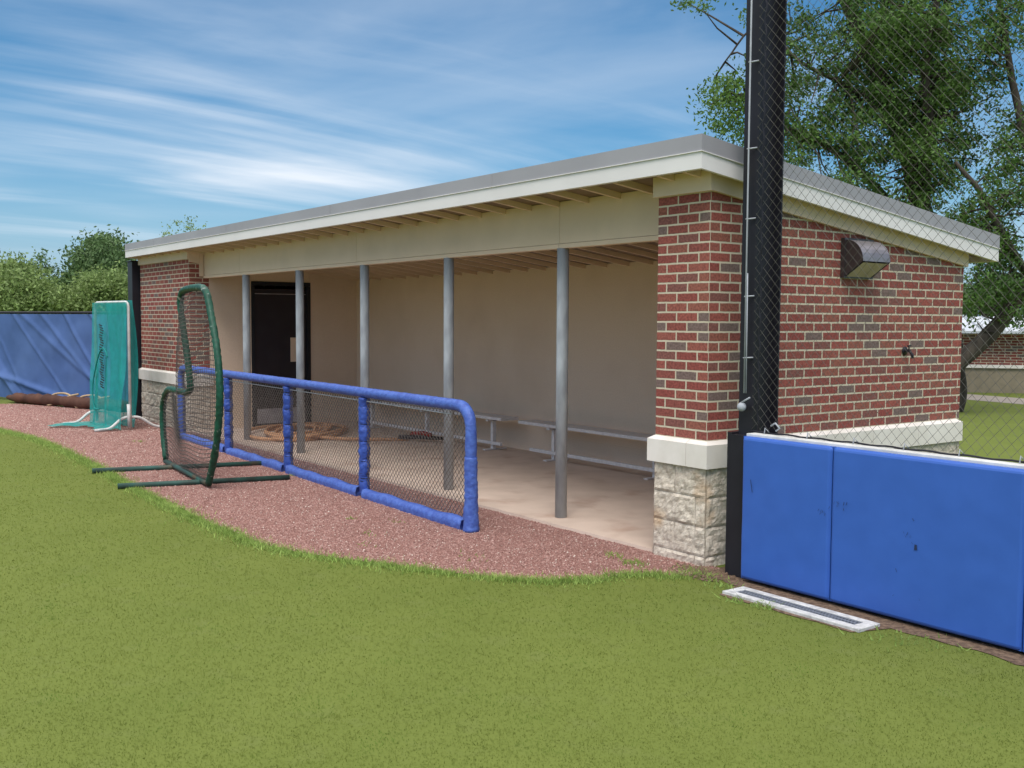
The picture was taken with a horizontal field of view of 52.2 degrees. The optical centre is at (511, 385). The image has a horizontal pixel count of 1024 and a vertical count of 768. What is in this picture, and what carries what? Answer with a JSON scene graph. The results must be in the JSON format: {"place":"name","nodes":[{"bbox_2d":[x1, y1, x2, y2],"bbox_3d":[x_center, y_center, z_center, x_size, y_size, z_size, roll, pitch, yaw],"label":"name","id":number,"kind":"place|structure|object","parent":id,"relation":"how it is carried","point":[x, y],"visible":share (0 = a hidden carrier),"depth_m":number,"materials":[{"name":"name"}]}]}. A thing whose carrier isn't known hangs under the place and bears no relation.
{"place":"outdoors","nodes":[
{"label":"outdoors","id":0,"kind":"place"},
{"bbox_2d":[0,392,1023,767],"bbox_3d":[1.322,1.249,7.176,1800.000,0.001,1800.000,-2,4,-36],"label":"ground","id":1,"kind":"structure","parent":0,"point":[488,638],"depth_m":5.10,"materials":[{"name":"green plant"}]},
{"bbox_2d":[0,249,77,310],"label":"willow tree","id":2,"kind":"object","parent":1,"relation":"on","point":[24,286],"visible":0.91,"depth_m":34.49,"materials":[{"name":"green plant"}]},
{"bbox_2d":[29,246,61,278],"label":"thin tree","id":3,"kind":"object","parent":1,"relation":"on","point":[40,259],"visible":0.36,"depth_m":44.09,"materials":[{"name":"green plant"}]},
{"bbox_2d":[0,311,91,396],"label":"windscreen fence","id":4,"kind":"object","parent":1,"relation":"on","point":[44,352],"visible":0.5,"depth_m":20.53,"materials":[{"name":"blue fabric"}]},
{"bbox_2d":[56,261,127,310],"bbox_3d":[-14.287,-2.507,37.012,4.313,3.867,6.075,-2,4,-36],"label":"willow tree","id":5,"kind":"object","parent":1,"relation":"on","point":[88,288],"visible":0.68,"depth_m":35.48,"materials":[{"name":"green plant"}]},
{"bbox_2d":[49,224,138,289],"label":"dark tree","id":6,"kind":"object","parent":1,"relation":"on","point":[107,249],"visible":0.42,"depth_m":44.82,"materials":[{"name":"green plant"}]},
{"bbox_2d":[161,215,206,236],"bbox_3d":[-12.576,-3.675,40.194,2.087,5.788,1.328,1,4,14],"label":"sapling top","id":7,"kind":"object","parent":1,"relation":"on","point":[176,223],"visible":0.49,"depth_m":39.98,"materials":[{"name":"green plant"}]},
{"bbox_2d":[0,427,701,588],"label":"edge grass","id":8,"kind":"structure","parent":1,"relation":"on","point":[162,502],"depth_m":7.52,"materials":[{"name":"green plant"}]},
{"bbox_2d":[0,404,716,578],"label":"gravel strip","id":9,"kind":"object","parent":1,"relation":"on","point":[447,539],"visible":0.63,"depth_m":8.43,"materials":[{"name":"brown gravel"}]},
{"bbox_2d":[6,393,89,408],"bbox_3d":[-8.478,0.299,19.767,3.801,0.260,0.255,3,4,34],"label":"rolled tarp","id":10,"kind":"object","parent":9,"relation":"on","point":[56,400],"visible":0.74,"depth_m":19.86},
{"bbox_2d":[47,392,78,405],"bbox_3d":[-8.544,0.261,19.885,0.782,0.261,0.172,2,4,19],"label":"hose loop","id":11,"kind":"object","parent":10,"relation":"on","point":[68,394],"visible":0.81,"depth_m":19.89,"materials":[{"name":"beige rubber"}]},
{"bbox_2d":[48,300,169,431],"bbox_3d":[-6.274,-0.335,16.095,1.566,1.952,1.443,-2,4,-36],"label":"batting net","id":12,"kind":"object","parent":9,"relation":"on","point":[114,378],"visible":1,"depth_m":16.01,"materials":[{"name":"teal fabric"}]},
{"bbox_2d":[126,260,141,418],"bbox_3d":[-6.247,-0.758,17.485,0.290,2.640,0.272,-2,4,-36],"label":"black post","id":13,"kind":"object","parent":9,"relation":"on","point":[134,291],"visible":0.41,"depth_m":17.33,"materials":[{"name":"metal"}]},
{"bbox_2d":[92,283,289,488],"bbox_3d":[-3.272,-0.045,11.089,1.993,2.039,2.542,-2,4,-36],"label":"pitching screen","id":14,"kind":"object","parent":9,"relation":"on","point":[212,465],"visible":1,"depth_m":10.59,"materials":[{"name":"green metal"}]},
{"bbox_2d":[177,365,479,532],"bbox_3d":[-2.478,0.437,11.493,0.140,1.058,7.839,-2,4,-34],"label":"padded railing","id":15,"kind":"object","parent":9,"relation":"on","point":[468,522],"visible":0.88,"depth_m":10.03,"materials":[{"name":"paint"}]},
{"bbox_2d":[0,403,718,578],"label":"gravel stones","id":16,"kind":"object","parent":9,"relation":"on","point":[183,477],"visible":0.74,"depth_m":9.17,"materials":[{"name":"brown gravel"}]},
{"bbox_2d":[132,440,973,652],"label":"weeds","id":17,"kind":"object","parent":1,"relation":"on","point":[768,606],"visible":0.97,"depth_m":6.71,"materials":[{"name":"green plant"}]},
{"bbox_2d":[125,133,999,565],"bbox_3d":[-1.099,-0.529,13.127,3.660,3.022,12.900,-2,4,-36],"label":"dugout","id":18,"kind":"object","parent":1,"relation":"on","point":[601,289],"visible":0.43,"depth_m":9.84,"materials":[{"name":"brick"}]},
{"bbox_2d":[255,289,306,424],"bbox_3d":[-3.616,-0.450,16.318,0.860,2.100,0.058,-2,4,-36],"label":"door","id":19,"kind":"structure","parent":18,"relation":"in","point":[275,309],"depth_m":16.25,"materials":[{"name":"paint"}]},
{"bbox_2d":[250,422,409,440],"bbox_3d":[-2.887,0.666,14.867,1.783,0.112,2.667,-2,4,-36],"label":"garden hose","id":20,"kind":"object","parent":18,"relation":"on","point":[311,439],"visible":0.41,"depth_m":14.55,"materials":[{"name":"brown rubber"}]},
{"bbox_2d":[398,431,442,439],"bbox_3d":[-1.236,0.679,14.219,0.654,0.126,0.101,2,4,19],"label":"spray nozzle","id":21,"kind":"object","parent":20,"relation":"attached to","point":[428,435],"visible":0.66,"depth_m":14.20,"materials":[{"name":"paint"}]},
{"bbox_2d":[353,398,518,450],"bbox_3d":[-1.184,0.514,14.746,0.340,0.438,3.960,-2,4,-36],"label":"bench","id":22,"kind":"object","parent":18,"relation":"on","point":[493,418],"visible":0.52,"depth_m":13.69,"materials":[{"name":"metal"}]},
{"bbox_2d":[518,419,654,479],"bbox_3d":[1.484,0.756,11.093,0.340,0.438,4.380,-2,4,-36],"label":"bench","id":23,"kind":"object","parent":18,"relation":"on","point":[549,425],"visible":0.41,"depth_m":11.75,"materials":[{"name":"metal"}]},
{"bbox_2d":[840,238,889,278],"bbox_3d":[2.677,-0.963,7.897,0.360,0.300,0.190,-2,4,-36],"label":"wall light","id":24,"kind":"object","parent":18,"relation":"attached to","point":[871,262],"visible":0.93,"depth_m":7.84,"materials":[{"name":"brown metal"}]},
{"bbox_2d":[902,345,913,358],"bbox_3d":[3.183,-0.272,8.378,0.070,0.109,0.090,-2,4,-36],"label":"hose bib","id":25,"kind":"object","parent":18,"relation":"attached to","point":[904,351],"visible":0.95,"depth_m":8.38,"materials":[{"name":"black paint"}]},
{"bbox_2d":[670,0,1023,411],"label":"oak tree","id":26,"kind":"object","parent":1,"relation":"on","point":[727,95],"visible":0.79,"depth_m":19.29,"materials":[{"name":"green plant"}]},
{"bbox_2d":[940,0,1023,372],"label":"leaning tree","id":27,"kind":"object","parent":1,"relation":"on","point":[1010,296],"visible":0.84,"depth_m":18.68,"materials":[{"name":"green plant"}]},
{"bbox_2d":[962,276,1020,316],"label":"distant tree","id":28,"kind":"object","parent":1,"relation":"on","point":[985,310],"visible":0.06,"depth_m":58.95,"materials":[{"name":"green plant"}]},
{"bbox_2d":[962,315,1023,392],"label":"brick outbuilding","id":29,"kind":"structure","parent":1,"relation":"on","point":[996,363],"depth_m":25.27,"materials":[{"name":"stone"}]},
{"bbox_2d":[0,0,1023,315],"label":"sky","id":30,"kind":"structure","parent":0,"point":[132,116],"materials":[{"name":"blue"}]},
{"bbox_2d":[692,567,1023,665],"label":"dirt","id":31,"kind":"structure","parent":0,"point":[1006,654],"depth_m":5.87,"materials":[{"name":"brown soil"}]},
{"bbox_2d":[666,563,742,581],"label":"pebbles","id":32,"kind":"object","parent":31,"relation":"on","point":[711,570],"visible":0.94,"depth_m":7.00,"materials":[{"name":"brown gravel"}]},
{"bbox_2d":[737,0,786,434],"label":"backstop post","id":33,"kind":"object","parent":31,"relation":"on","point":[750,221],"visible":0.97,"depth_m":6.84,"materials":[{"name":"black metal"}]},
{"bbox_2d":[750,0,1023,463],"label":"backstop net","id":34,"kind":"object","parent":33,"relation":"attached to","point":[761,290],"visible":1,"depth_m":5.99,"materials":[{"name":"black fabric"}]},
{"bbox_2d":[722,586,879,632],"bbox_3d":[1.672,1.305,6.133,0.195,0.022,0.990,-2,4,-36],"label":"drain channel","id":35,"kind":"object","parent":31,"relation":"on","point":[843,620],"visible":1,"depth_m":6.06,"materials":[{"name":"white concrete"}]},
{"bbox_2d":[725,431,1023,652],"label":"field wall","id":36,"kind":"structure","parent":31,"relation":"on","point":[734,491],"depth_m":6.86,"materials":[{"name":"black paint"}]},
{"bbox_2d":[741,436,835,600],"bbox_3d":[1.696,0.805,6.490,0.054,0.925,0.689,-2,4,-36],"label":"wall pad","id":37,"kind":"object","parent":36,"relation":"attached to","point":[786,537],"depth_m":6.44,"materials":[{"name":"blue plastic"}]},
{"bbox_2d":[829,447,1023,650],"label":"wall pad","id":38,"kind":"object","parent":36,"relation":"attached to","point":[935,543],"depth_m":5.66,"materials":[{"name":"blue plastic"}]},
{"bbox_2d":[967,394,1023,403],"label":"path","id":39,"kind":"structure","parent":0,"point":[996,399],"depth_m":23.12,"materials":[{"name":"white concrete"}]}
]}

